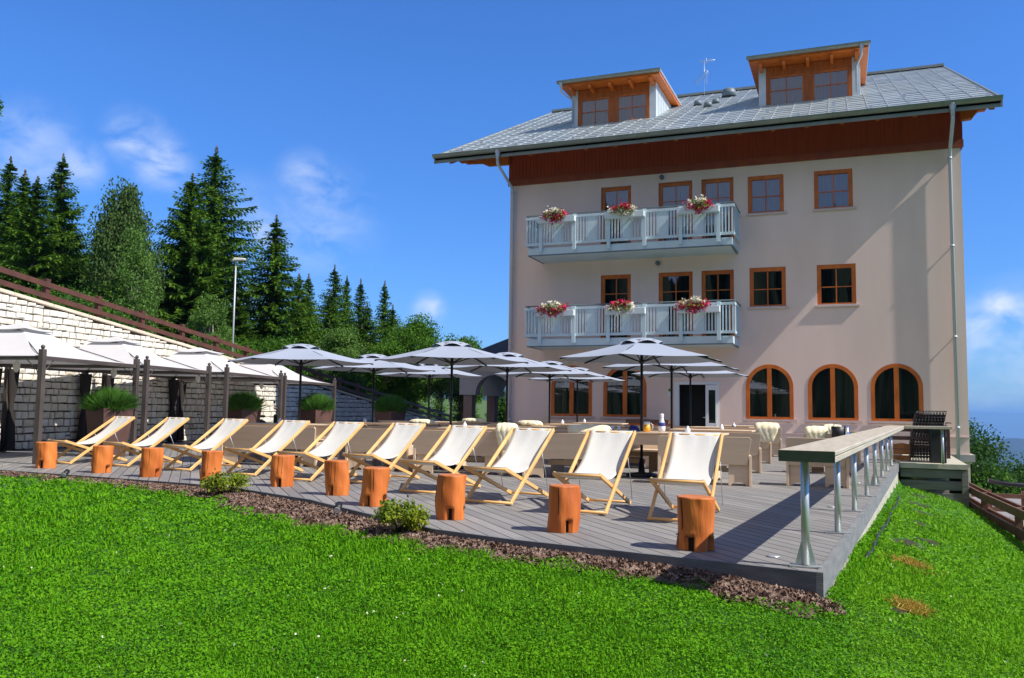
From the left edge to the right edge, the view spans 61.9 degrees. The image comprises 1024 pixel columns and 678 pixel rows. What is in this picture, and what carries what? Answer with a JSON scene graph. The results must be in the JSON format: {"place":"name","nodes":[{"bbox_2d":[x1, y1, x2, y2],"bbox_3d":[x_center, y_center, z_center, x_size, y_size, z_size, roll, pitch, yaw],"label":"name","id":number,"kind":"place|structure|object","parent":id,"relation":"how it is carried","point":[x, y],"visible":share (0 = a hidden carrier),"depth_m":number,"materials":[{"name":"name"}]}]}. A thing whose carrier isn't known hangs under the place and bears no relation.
{"place":"outdoors","nodes":[
{"label":"outdoors","id":0,"kind":"place"},
{"bbox_2d":[0,441,202,456],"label":"yard","id":1,"kind":"structure","parent":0,"point":[26,452],"depth_m":20.00,"materials":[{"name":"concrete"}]},
{"bbox_2d":[0,324,139,463],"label":"pavilion","id":2,"kind":"structure","parent":1,"relation":"on","point":[22,345],"depth_m":16.99,"materials":[{"name":"white fabric"}]},
{"bbox_2d":[0,337,211,452],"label":"pavilion","id":3,"kind":"structure","parent":1,"relation":"on","point":[121,349],"depth_m":20.04,"materials":[{"name":"white fabric"}]},
{"bbox_2d":[101,348,282,441],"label":"pavilion","id":4,"kind":"structure","parent":1,"relation":"on","point":[202,358],"depth_m":23.49,"materials":[{"name":"white fabric"}]},
{"bbox_2d":[218,391,265,422],"bbox_3d":[-7.918,2.286,25.356,1.589,1.623,1.553,-2,-6,33],"label":"planter","id":5,"kind":"object","parent":1,"relation":"on","point":[248,405],"visible":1,"depth_m":25.11,"materials":[{"name":"green plant"}]},
{"bbox_2d":[173,363,335,441],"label":"pavilion","id":6,"kind":"structure","parent":1,"relation":"on","point":[290,378],"depth_m":26.57,"materials":[{"name":"white fabric"}]},
{"bbox_2d":[296,391,336,423],"bbox_3d":[-6.538,2.541,28.429,1.595,1.662,1.627,-2,-6,33],"label":"planter","id":7,"kind":"object","parent":1,"relation":"on","point":[316,408],"visible":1,"depth_m":28.15,"materials":[{"name":"green plant"}]},
{"bbox_2d":[459,339,507,423],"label":"arched portico","id":8,"kind":"structure","parent":1,"relation":"on","point":[491,384],"depth_m":41.48,"materials":[{"name":"paint"}]},
{"bbox_2d":[412,398,505,419],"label":"hillside","id":9,"kind":"structure","parent":0,"point":[482,410],"depth_m":145.43,"materials":[{"name":"green plant"}]},
{"bbox_2d":[0,156,21,274],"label":"spruce tree","id":10,"kind":"object","parent":9,"relation":"on","point":[8,175],"visible":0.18,"depth_m":45.16,"materials":[{"name":"green plant"}]},
{"bbox_2d":[0,169,33,287],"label":"spruce tree","id":11,"kind":"object","parent":9,"relation":"on","point":[23,185],"visible":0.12,"depth_m":43.52,"materials":[{"name":"green plant"}]},
{"bbox_2d":[0,176,77,302],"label":"spruce tree","id":12,"kind":"object","parent":9,"relation":"on","point":[35,257],"visible":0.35,"depth_m":40.27,"materials":[{"name":"green plant"}]},
{"bbox_2d":[10,153,96,300],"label":"spruce tree","id":13,"kind":"object","parent":9,"relation":"on","point":[64,213],"visible":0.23,"depth_m":42.74,"materials":[{"name":"green plant"}]},
{"bbox_2d":[78,176,165,324],"bbox_3d":[-18.405,-2.704,40.211,3.979,10.030,3.847,-1,-5,21],"label":"larch tree","id":14,"kind":"object","parent":9,"relation":"on","point":[114,224],"visible":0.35,"depth_m":39.62,"materials":[{"name":"green plant"}]},
{"bbox_2d":[102,222,164,335],"bbox_3d":[-15.579,-1.585,35.172,2.498,6.509,2.414,-1,-5,21],"label":"birch tree","id":15,"kind":"object","parent":9,"relation":"on","point":[143,262],"visible":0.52,"depth_m":35.07,"materials":[{"name":"green plant"}]},
{"bbox_2d":[147,173,245,343],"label":"spruce tree","id":16,"kind":"object","parent":9,"relation":"on","point":[185,263],"visible":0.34,"depth_m":46.09,"materials":[{"name":"green plant"}]},
{"bbox_2d":[178,291,240,358],"bbox_3d":[-11.703,-0.058,33.239,2.138,3.577,1.960,-1,-5,21],"label":"birch tree","id":17,"kind":"object","parent":9,"relation":"on","point":[203,316],"visible":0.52,"depth_m":33.09,"materials":[{"name":"green plant"}]},
{"bbox_2d":[152,146,301,350],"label":"spruce tree","id":18,"kind":"object","parent":9,"relation":"on","point":[216,205],"visible":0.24,"depth_m":49.21,"materials":[{"name":"green plant"}]},
{"bbox_2d":[218,297,262,350],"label":"spruce tree","id":19,"kind":"object","parent":9,"relation":"on","point":[240,325],"visible":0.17,"depth_m":42.31,"materials":[{"name":"green plant"}]},
{"bbox_2d":[229,214,320,372],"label":"spruce tree","id":20,"kind":"object","parent":9,"relation":"on","point":[273,319],"visible":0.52,"depth_m":46.22,"materials":[{"name":"green plant"}]},
{"bbox_2d":[314,264,357,335],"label":"spruce tree","id":21,"kind":"object","parent":9,"relation":"on","point":[336,286],"visible":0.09,"depth_m":59.05,"materials":[{"name":"green plant"}]},
{"bbox_2d":[302,325,373,393],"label":"broadleaf tree","id":22,"kind":"object","parent":9,"relation":"on","point":[336,340],"visible":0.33,"depth_m":44.52,"materials":[{"name":"green plant"}]},
{"bbox_2d":[315,291,364,396],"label":"spruce tree","id":23,"kind":"object","parent":9,"relation":"on","point":[329,317],"visible":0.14,"depth_m":55.77,"materials":[{"name":"green plant"}]},
{"bbox_2d":[363,338,424,399],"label":"broadleaf tree","id":24,"kind":"object","parent":9,"relation":"on","point":[393,348],"visible":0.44,"depth_m":48.39,"materials":[{"name":"green plant"}]},
{"bbox_2d":[377,312,443,412],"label":"broadleaf tree","id":25,"kind":"object","parent":9,"relation":"on","point":[415,335],"visible":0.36,"depth_m":53.86,"materials":[{"name":"green plant"}]},
{"bbox_2d":[417,365,459,410],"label":"broadleaf tree","id":26,"kind":"object","parent":9,"relation":"on","point":[442,384],"visible":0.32,"depth_m":50.27,"materials":[{"name":"green plant"}]},
{"bbox_2d":[433,333,486,421],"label":"broadleaf tree","id":27,"kind":"object","parent":9,"relation":"on","point":[458,398],"visible":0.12,"depth_m":55.17,"materials":[{"name":"green plant"}]},
{"bbox_2d":[0,468,1023,677],"bbox_3d":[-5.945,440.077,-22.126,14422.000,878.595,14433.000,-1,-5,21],"label":"ground","id":28,"kind":"structure","parent":0,"point":[621,636],"depth_m":5.56,"materials":[{"name":"green plant"}]},
{"bbox_2d":[0,288,439,450],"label":"stone wall","id":29,"kind":"structure","parent":28,"relation":"on","point":[62,403],"depth_m":22.71,"materials":[{"name":"white stone"}]},
{"bbox_2d":[0,266,452,420],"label":"hillside fence","id":30,"kind":"object","parent":29,"relation":"on","point":[47,285],"visible":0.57,"depth_m":24.90,"materials":[{"name":"wood"}]},
{"bbox_2d":[0,470,845,620],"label":"bark mulch","id":31,"kind":"object","parent":28,"relation":"on","point":[350,520],"visible":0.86,"depth_m":7.06,"materials":[{"name":"brown wood"}]},
{"bbox_2d":[198,468,254,493],"bbox_3d":[-3.729,1.865,11.154,0.693,0.378,0.600,3,-5,-25],"label":"shrub","id":32,"kind":"object","parent":31,"relation":"on","point":[234,481],"visible":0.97,"depth_m":11.11,"materials":[{"name":"green plant"}]},
{"bbox_2d":[371,495,430,532],"bbox_3d":[-1.014,1.636,7.965,0.578,0.389,0.541,-1,-5,21],"label":"shrub","id":33,"kind":"object","parent":31,"relation":"on","point":[404,515],"visible":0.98,"depth_m":7.85,"materials":[{"name":"green plant"}]},
{"bbox_2d":[0,446,896,571],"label":"deck","id":34,"kind":"structure","parent":28,"relation":"on","point":[758,521],"depth_m":10.11,"materials":[{"name":"grey wood"}]},
{"bbox_2d":[35,442,57,467],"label":"log stool","id":35,"kind":"object","parent":34,"relation":"on","point":[46,454],"visible":1,"depth_m":14.52,"materials":[{"name":"brown wood"}]},
{"bbox_2d":[47,416,134,463],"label":"deckchair","id":36,"kind":"object","parent":34,"relation":"on","point":[116,425],"visible":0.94,"depth_m":16.26,"materials":[{"name":"beige fabric"}]},
{"bbox_2d":[91,445,113,472],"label":"log stool","id":37,"kind":"object","parent":34,"relation":"on","point":[102,459],"visible":1,"depth_m":13.67,"materials":[{"name":"brown wood"}]},
{"bbox_2d":[77,386,144,456],"bbox_3d":[-8.504,1.715,18.003,1.412,1.528,1.402,2,-5,-12],"label":"planter","id":38,"kind":"object","parent":34,"relation":"on","point":[100,407],"visible":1,"depth_m":17.82,"materials":[{"name":"green plant"}]},
{"bbox_2d":[102,417,189,466],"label":"deckchair","id":39,"kind":"object","parent":34,"relation":"on","point":[170,426],"visible":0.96,"depth_m":15.83,"materials":[{"name":"beige fabric"}]},
{"bbox_2d":[139,447,163,476],"bbox_3d":[-5.560,1.897,13.147,0.355,0.439,0.318,-1,-5,21],"label":"log stool","id":40,"kind":"object","parent":34,"relation":"on","point":[151,463],"visible":1,"depth_m":13.02,"materials":[{"name":"brown wood"}]},
{"bbox_2d":[162,418,247,470],"bbox_3d":[-5.352,1.829,14.908,0.632,0.869,1.401,-2,-5,27],"label":"deckchair","id":41,"kind":"object","parent":34,"relation":"on","point":[227,429],"visible":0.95,"depth_m":15.08,"materials":[{"name":"beige fabric"}]},
{"bbox_2d":[200,450,223,480],"bbox_3d":[-4.436,1.868,12.583,0.312,0.434,0.303,-1,-5,21],"label":"log stool","id":42,"kind":"object","parent":34,"relation":"on","point":[211,460],"visible":0.94,"depth_m":12.49,"materials":[{"name":"brown wood"}]},
{"bbox_2d":[224,420,309,475],"bbox_3d":[-4.032,1.779,14.080,0.632,0.869,1.401,-2,-5,26],"label":"deckchair","id":43,"kind":"object","parent":34,"relation":"on","point":[285,434],"visible":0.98,"depth_m":14.28,"materials":[{"name":"white fabric"}]},
{"bbox_2d":[220,426,326,466],"bbox_3d":[-4.503,2.006,16.090,2.000,0.735,0.510,0,-5,15],"label":"bench","id":44,"kind":"object","parent":34,"relation":"on","point":[251,437],"visible":0.48,"depth_m":15.94,"materials":[{"name":"beige wood"}]},
{"bbox_2d":[270,455,294,486],"bbox_3d":[-3.199,1.831,11.886,0.313,0.426,0.332,-1,-5,21],"label":"log stool","id":45,"kind":"object","parent":34,"relation":"on","point":[282,471],"visible":1,"depth_m":11.77,"materials":[{"name":"brown wood"}]},
{"bbox_2d":[227,344,372,462],"bbox_3d":[-4.262,1.275,17.132,2.560,2.370,2.898,-1,-5,22],"label":"umbrella","id":46,"kind":"object","parent":34,"relation":"on","point":[300,355],"visible":0.89,"depth_m":17.09,"materials":[{"name":"grey fabric"}]},
{"bbox_2d":[277,421,363,480],"bbox_3d":[-2.963,1.724,13.242,0.632,0.869,1.401,-2,-5,26],"label":"deckchair","id":47,"kind":"object","parent":34,"relation":"on","point":[337,439],"visible":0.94,"depth_m":13.48,"materials":[{"name":"white fabric"}]},
{"bbox_2d":[324,460,349,495],"bbox_3d":[-2.212,1.754,10.814,0.325,0.430,0.304,-1,-5,21],"label":"log stool","id":48,"kind":"object","parent":34,"relation":"on","point":[337,480],"visible":1,"depth_m":10.70,"materials":[{"name":"brown wood"}]},
{"bbox_2d":[312,354,435,421],"bbox_3d":[-3.260,1.527,20.003,2.561,2.370,2.898,-1,-5,24],"label":"umbrella","id":49,"kind":"object","parent":34,"relation":"on","point":[378,366],"visible":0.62,"depth_m":19.98,"materials":[{"name":"white fabric"}]},
{"bbox_2d":[359,466,389,506],"bbox_3d":[-1.559,1.674,9.707,0.334,0.424,0.338,-1,-5,21],"label":"log stool","id":50,"kind":"object","parent":34,"relation":"on","point":[375,481],"visible":0.98,"depth_m":9.58,"materials":[{"name":"brown wood"}]},
{"bbox_2d":[345,428,412,470],"bbox_3d":[-2.342,1.967,15.258,1.200,0.735,0.510,0,-5,14],"label":"bench","id":51,"kind":"object","parent":34,"relation":"on","point":[362,440],"visible":0.35,"depth_m":15.10,"materials":[{"name":"beige wood"}]},
{"bbox_2d":[342,423,425,482],"bbox_3d":[-1.928,1.710,12.898,0.632,0.869,1.401,-1,-5,25],"label":"deckchair","id":52,"kind":"object","parent":34,"relation":"on","point":[400,439],"visible":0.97,"depth_m":13.15,"materials":[{"name":"white fabric"}]},
{"bbox_2d":[371,393,409,421],"bbox_3d":[-4.314,2.732,30.400,1.681,1.670,1.672,-2,-6,33],"label":"planter","id":53,"kind":"object","parent":34,"relation":"on","point":[391,407],"visible":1,"depth_m":30.09,"materials":[{"name":"green plant"}]},
{"bbox_2d":[0,469,815,593],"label":"deck edge","id":54,"kind":"object","parent":34,"relation":"attached to","point":[804,580],"visible":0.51,"depth_m":6.57,"materials":[{"name":"grey wood"}]},
{"bbox_2d":[376,364,481,418],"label":"umbrella","id":55,"kind":"object","parent":34,"relation":"on","point":[439,372],"visible":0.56,"depth_m":23.07,"materials":[{"name":"white fabric"}]},
{"bbox_2d":[399,425,486,493],"bbox_3d":[-0.924,1.615,11.583,0.632,0.869,1.401,-1,-5,25],"label":"deckchair","id":56,"kind":"object","parent":34,"relation":"on","point":[459,444],"visible":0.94,"depth_m":11.81,"materials":[{"name":"white fabric"}]},
{"bbox_2d":[374,341,527,468],"bbox_3d":[-1.136,1.218,15.929,2.560,2.370,2.898,-1,-5,23],"label":"umbrella","id":57,"kind":"object","parent":34,"relation":"on","point":[451,353],"visible":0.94,"depth_m":15.88,"materials":[{"name":"white fabric"}]},
{"bbox_2d":[435,473,466,519],"bbox_3d":[-0.614,1.589,8.616,0.315,0.439,0.327,-1,-5,21],"label":"log stool","id":58,"kind":"object","parent":34,"relation":"on","point":[450,498],"visible":1,"depth_m":8.48,"materials":[{"name":"brown wood"}]},
{"bbox_2d":[413,430,507,474],"bbox_3d":[-0.877,1.941,14.695,1.600,0.735,0.510,0,-5,13],"label":"bench","id":59,"kind":"object","parent":34,"relation":"on","point":[486,445],"visible":0.45,"depth_m":14.57,"materials":[{"name":"beige wood"}]},
{"bbox_2d":[442,352,571,422],"bbox_3d":[-0.115,1.471,18.793,2.560,2.370,2.898,-1,-5,21],"label":"umbrella","id":60,"kind":"object","parent":34,"relation":"on","point":[531,366],"visible":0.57,"depth_m":18.83,"materials":[{"name":"white fabric"}]},
{"bbox_2d":[464,427,554,504],"bbox_3d":[-0.022,1.535,10.477,0.632,0.869,1.401,-1,-5,25],"label":"deckchair","id":61,"kind":"object","parent":34,"relation":"on","point":[525,448],"visible":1,"depth_m":10.71,"materials":[{"name":"white fabric"}]},
{"bbox_2d":[494,361,604,422],"bbox_3d":[0.959,1.740,21.850,2.560,2.370,2.898,-1,-5,21],"label":"umbrella","id":62,"kind":"object","parent":34,"relation":"on","point":[575,373],"visible":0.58,"depth_m":21.87,"materials":[{"name":"white fabric"}]},
{"bbox_2d":[522,433,589,477],"bbox_3d":[0.900,1.909,14.011,1.400,0.735,0.510,0,-5,14],"label":"bench","id":63,"kind":"object","parent":34,"relation":"on","point":[563,446],"visible":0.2,"depth_m":13.84,"materials":[{"name":"beige wood"}]},
{"bbox_2d":[547,484,580,532],"bbox_3d":[0.476,1.550,7.827,0.308,0.417,0.305,-1,-5,21],"label":"log stool","id":64,"kind":"object","parent":34,"relation":"on","point":[564,508],"visible":1,"depth_m":7.71,"materials":[{"name":"brown wood"}]},
{"bbox_2d":[552,430,635,514],"bbox_3d":[0.944,1.483,9.680,0.632,0.869,1.401,-1,-5,22],"label":"deckchair","id":65,"kind":"object","parent":34,"relation":"on","point":[605,456],"visible":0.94,"depth_m":9.98,"materials":[{"name":"white fabric"}]},
{"bbox_2d":[574,444,657,472],"bbox_3d":[1.948,2.017,15.134,1.600,0.735,0.510,-1,-5,20],"label":"bench","id":66,"kind":"object","parent":34,"relation":"on","point":[651,451],"visible":0.08,"depth_m":15.05,"materials":[{"name":"beige wood"}]},
{"bbox_2d":[551,429,728,479],"bbox_3d":[2.065,1.937,14.327,3.000,0.765,0.740,-1,-5,21],"label":"table","id":67,"kind":"object","parent":34,"relation":"on","point":[646,438],"visible":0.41,"depth_m":13.95,"materials":[{"name":"beige wood"}]},
{"bbox_2d":[559,338,721,476],"bbox_3d":[2.224,1.158,14.636,2.560,2.370,2.898,-1,-5,20],"label":"umbrella","id":68,"kind":"object","parent":34,"relation":"on","point":[641,351],"visible":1,"depth_m":14.55,"materials":[{"name":"white fabric"}]},
{"bbox_2d":[603,362,738,427],"bbox_3d":[3.273,1.410,17.489,2.561,2.370,2.898,-1,-5,22],"label":"umbrella","id":69,"kind":"object","parent":34,"relation":"on","point":[704,366],"visible":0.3,"depth_m":17.85,"materials":[{"name":"white fabric"}]},
{"bbox_2d":[647,432,723,521],"bbox_3d":[1.862,1.444,9.060,0.632,0.869,1.401,-1,-5,20],"label":"deckchair","id":70,"kind":"object","parent":34,"relation":"on","point":[692,460],"visible":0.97,"depth_m":9.37,"materials":[{"name":"white fabric"}]},
{"bbox_2d":[631,370,748,425],"bbox_3d":[4.300,1.680,20.564,2.560,2.370,2.898,-1,-5,24],"label":"umbrella","id":71,"kind":"object","parent":34,"relation":"on","point":[693,374],"visible":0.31,"depth_m":20.64,"materials":[{"name":"white fabric"}]},
{"bbox_2d":[676,494,714,551],"bbox_3d":[1.488,1.486,6.913,0.324,0.422,0.330,-1,-5,21],"label":"log stool","id":72,"kind":"object","parent":34,"relation":"on","point":[695,515],"visible":1,"depth_m":6.78,"materials":[{"name":"brown wood"}]},
{"bbox_2d":[658,436,751,485],"bbox_3d":[2.977,1.872,13.212,1.400,0.735,0.510,0,-5,13],"label":"bench","id":73,"kind":"object","parent":34,"relation":"on","point":[736,457],"visible":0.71,"depth_m":12.93,"materials":[{"name":"beige wood"}]},
{"bbox_2d":[713,432,761,472],"bbox_3d":[3.969,2.124,16.087,1.400,0.735,0.510,0,-5,15],"label":"bench","id":74,"kind":"object","parent":34,"relation":"on","point":[755,452],"visible":0.34,"depth_m":15.76,"materials":[{"name":"beige wood"}]},
{"bbox_2d":[786,437,849,487],"bbox_3d":[4.695,1.888,13.116,0.900,0.735,0.510,-1,-5,21],"label":"bench","id":75,"kind":"object","parent":34,"relation":"on","point":[792,473],"visible":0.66,"depth_m":12.97,"materials":[{"name":"beige wood"}]},
{"bbox_2d":[778,426,903,568],"bbox_3d":[5.297,1.779,12.460,0.391,0.858,15.407,-2,-5,26],"label":"bar counter","id":76,"kind":"object","parent":34,"relation":"on","point":[835,450],"visible":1,"depth_m":7.29,"materials":[{"name":"wood"}]},
{"bbox_2d":[432,40,1002,496],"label":"hotel building","id":77,"kind":"structure","parent":28,"relation":"on","point":[818,258],"depth_m":26.32,"materials":[{"name":"paint"}]},
{"bbox_2d":[550,365,593,417],"bbox_3d":[2.004,1.746,28.255,1.590,1.725,0.380,-1,-5,21],"label":"arched window","id":78,"kind":"structure","parent":77,"relation":"in","point":[562,393],"depth_m":28.30,"materials":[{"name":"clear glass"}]},
{"bbox_2d":[601,186,630,243],"bbox_3d":[3.481,-3.936,28.251,1.020,2.180,0.180,-1,-5,21],"label":"door","id":79,"kind":"structure","parent":77,"relation":"in","point":[611,197],"depth_m":28.34,"materials":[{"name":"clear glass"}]},
{"bbox_2d":[601,274,630,337],"bbox_3d":[3.439,-0.998,27.991,1.010,2.200,0.210,-1,-5,21],"label":"balcony door","id":80,"kind":"structure","parent":77,"relation":"in","point":[613,287],"depth_m":28.08,"materials":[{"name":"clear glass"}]},
{"bbox_2d":[600,369,648,418],"bbox_3d":[3.679,1.716,27.610,1.600,1.725,0.380,-1,-5,21],"label":"arched window","id":81,"kind":"structure","parent":77,"relation":"in","point":[614,393],"depth_m":27.69,"materials":[{"name":"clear glass"}]},
{"bbox_2d":[659,181,692,240],"bbox_3d":[5.306,-3.969,27.550,1.090,2.180,0.180,-1,-5,21],"label":"door","id":82,"kind":"structure","parent":77,"relation":"in","point":[675,193],"depth_m":27.62,"materials":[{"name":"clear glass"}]},
{"bbox_2d":[659,271,692,336],"bbox_3d":[5.259,-1.031,27.291,1.090,2.200,0.210,-1,-5,21],"label":"door","id":83,"kind":"structure","parent":77,"relation":"in","point":[673,286],"depth_m":27.37,"materials":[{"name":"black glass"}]},
{"bbox_2d":[673,296,719,314],"bbox_3d":[5.444,-0.989,25.191,1.338,0.588,0.416,-1,-5,21],"label":"flower box","id":84,"kind":"object","parent":77,"relation":"attached to","point":[693,306],"visible":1,"depth_m":25.12,"materials":[{"name":"grey"}]},
{"bbox_2d":[674,382,718,426],"bbox_3d":[5.752,2.362,26.617,1.380,2.060,0.232,-1,-5,21],"label":"door","id":85,"kind":"structure","parent":77,"relation":"in","point":[708,385],"depth_m":26.51,"materials":[{"name":"white paint"}]},
{"bbox_2d":[677,194,719,214],"bbox_3d":[5.533,-4.014,25.429,1.240,0.628,0.407,-1,-5,21],"label":"flower box","id":86,"kind":"object","parent":77,"relation":"attached to","point":[703,205],"visible":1,"depth_m":25.34,"materials":[{"name":"grey"}]},
{"bbox_2d":[702,178,733,238],"bbox_3d":[6.542,-3.991,27.074,1.000,2.180,0.180,-1,-5,21],"label":"door","id":87,"kind":"structure","parent":77,"relation":"in","point":[716,190],"depth_m":27.13,"materials":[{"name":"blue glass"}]},
{"bbox_2d":[702,270,733,335],"bbox_3d":[6.486,-1.053,26.819,1.000,2.200,0.210,-1,-5,21],"label":"door","id":88,"kind":"structure","parent":77,"relation":"in","point":[716,284],"depth_m":26.88,"materials":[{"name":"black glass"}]},
{"bbox_2d":[746,174,786,215],"bbox_3d":[7.901,-4.448,26.506,1.220,1.245,0.335,-1,-5,21],"label":"window","id":89,"kind":"structure","parent":77,"relation":"in","point":[766,192],"depth_m":26.58,"materials":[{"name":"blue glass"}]},
{"bbox_2d":[748,267,788,308],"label":"window","id":90,"kind":"structure","parent":77,"relation":"in","point":[767,284],"depth_m":26.33,"materials":[{"name":"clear glass"}]},
{"bbox_2d":[743,364,796,421],"bbox_3d":[7.855,1.641,26.003,1.570,1.725,0.380,-1,-5,21],"label":"arched window","id":91,"kind":"structure","parent":77,"relation":"in","point":[759,382],"depth_m":26.06,"materials":[{"name":"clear glass"}]},
{"bbox_2d":[805,364,861,422],"bbox_3d":[9.535,1.611,25.357,1.570,1.725,0.380,-1,-5,21],"label":"arched window","id":92,"kind":"structure","parent":77,"relation":"in","point":[821,384],"depth_m":25.41,"materials":[{"name":"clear glass"}]},
{"bbox_2d":[812,168,855,211],"bbox_3d":[9.730,-4.481,25.802,1.240,1.245,0.335,-1,-5,21],"label":"window","id":93,"kind":"structure","parent":77,"relation":"in","point":[833,189],"depth_m":25.88,"materials":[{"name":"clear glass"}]},
{"bbox_2d":[815,263,859,306],"bbox_3d":[9.727,-1.590,25.547,1.240,1.280,0.335,-1,-5,21],"label":"window","id":94,"kind":"structure","parent":77,"relation":"in","point":[836,283],"depth_m":25.63,"materials":[{"name":"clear glass"}]},
{"bbox_2d":[868,364,923,423],"bbox_3d":[11.144,1.582,24.738,1.560,1.725,0.380,-1,-5,21],"label":"arched window","id":95,"kind":"structure","parent":77,"relation":"in","point":[908,385],"depth_m":24.80,"materials":[{"name":"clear glass"}]},
{"bbox_2d":[826,474,898,596],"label":"deck wall","id":96,"kind":"structure","parent":28,"relation":"on","point":[884,499],"depth_m":12.60,"materials":[{"name":"concrete"}]},
{"bbox_2d":[816,463,898,597],"bbox_3d":[5.553,2.336,12.872,0.047,0.181,15.553,-2,-5,26],"label":"deck side board","id":97,"kind":"object","parent":96,"relation":"on","point":[833,563],"visible":0.86,"depth_m":7.69,"materials":[{"name":"grey wood"}]},
{"bbox_2d":[900,468,969,506],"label":"sleeper wall","id":98,"kind":"structure","parent":28,"relation":"on","point":[960,487],"depth_m":19.38,"materials":[{"name":"grey wood"}]},
{"bbox_2d":[899,454,967,469],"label":"platform","id":99,"kind":"structure","parent":98,"relation":"on","point":[954,463],"depth_m":19.55,"materials":[{"name":"concrete"}]},
{"bbox_2d":[926,422,951,462],"bbox_3d":[10.007,2.419,19.961,0.500,0.943,0.580,-1,-5,21],"label":"black cabinet","id":100,"kind":"object","parent":99,"relation":"on","point":[934,445],"visible":0.65,"depth_m":19.76,"materials":[{"name":"black metal"}]},
{"bbox_2d":[949,478,1023,542],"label":"slope fence","id":101,"kind":"object","parent":28,"relation":"on","point":[1015,510],"visible":0.49,"depth_m":16.41,"materials":[{"name":"brown wood"}]},
{"bbox_2d":[969,418,1023,493],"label":"broadleaf tree","id":102,"kind":"object","parent":28,"relation":"on","point":[981,450],"visible":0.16,"depth_m":49.79,"materials":[{"name":"green plant"}]},
{"bbox_2d":[970,461,1023,493],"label":"broadleaf tree","id":103,"kind":"object","parent":28,"relation":"on","point":[1006,479],"visible":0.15,"depth_m":48.26,"materials":[{"name":"green plant"}]},
{"bbox_2d":[0,0,1023,412],"label":"sky","id":104,"kind":"structure","parent":0,"point":[331,115],"materials":[{"name":"blue"}]},
{"bbox_2d":[878,550,946,623],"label":"dry grass","id":105,"kind":"structure","parent":0,"point":[912,605],"depth_m":6.11,"materials":[{"name":"brown plant"}]},
{"bbox_2d":[969,412,1023,443],"bbox_3d":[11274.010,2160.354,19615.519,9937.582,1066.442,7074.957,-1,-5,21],"label":"mountains","id":106,"kind":"structure","parent":0,"point":[1008,425],"depth_m":20713.65,"materials":[{"name":"blue"}]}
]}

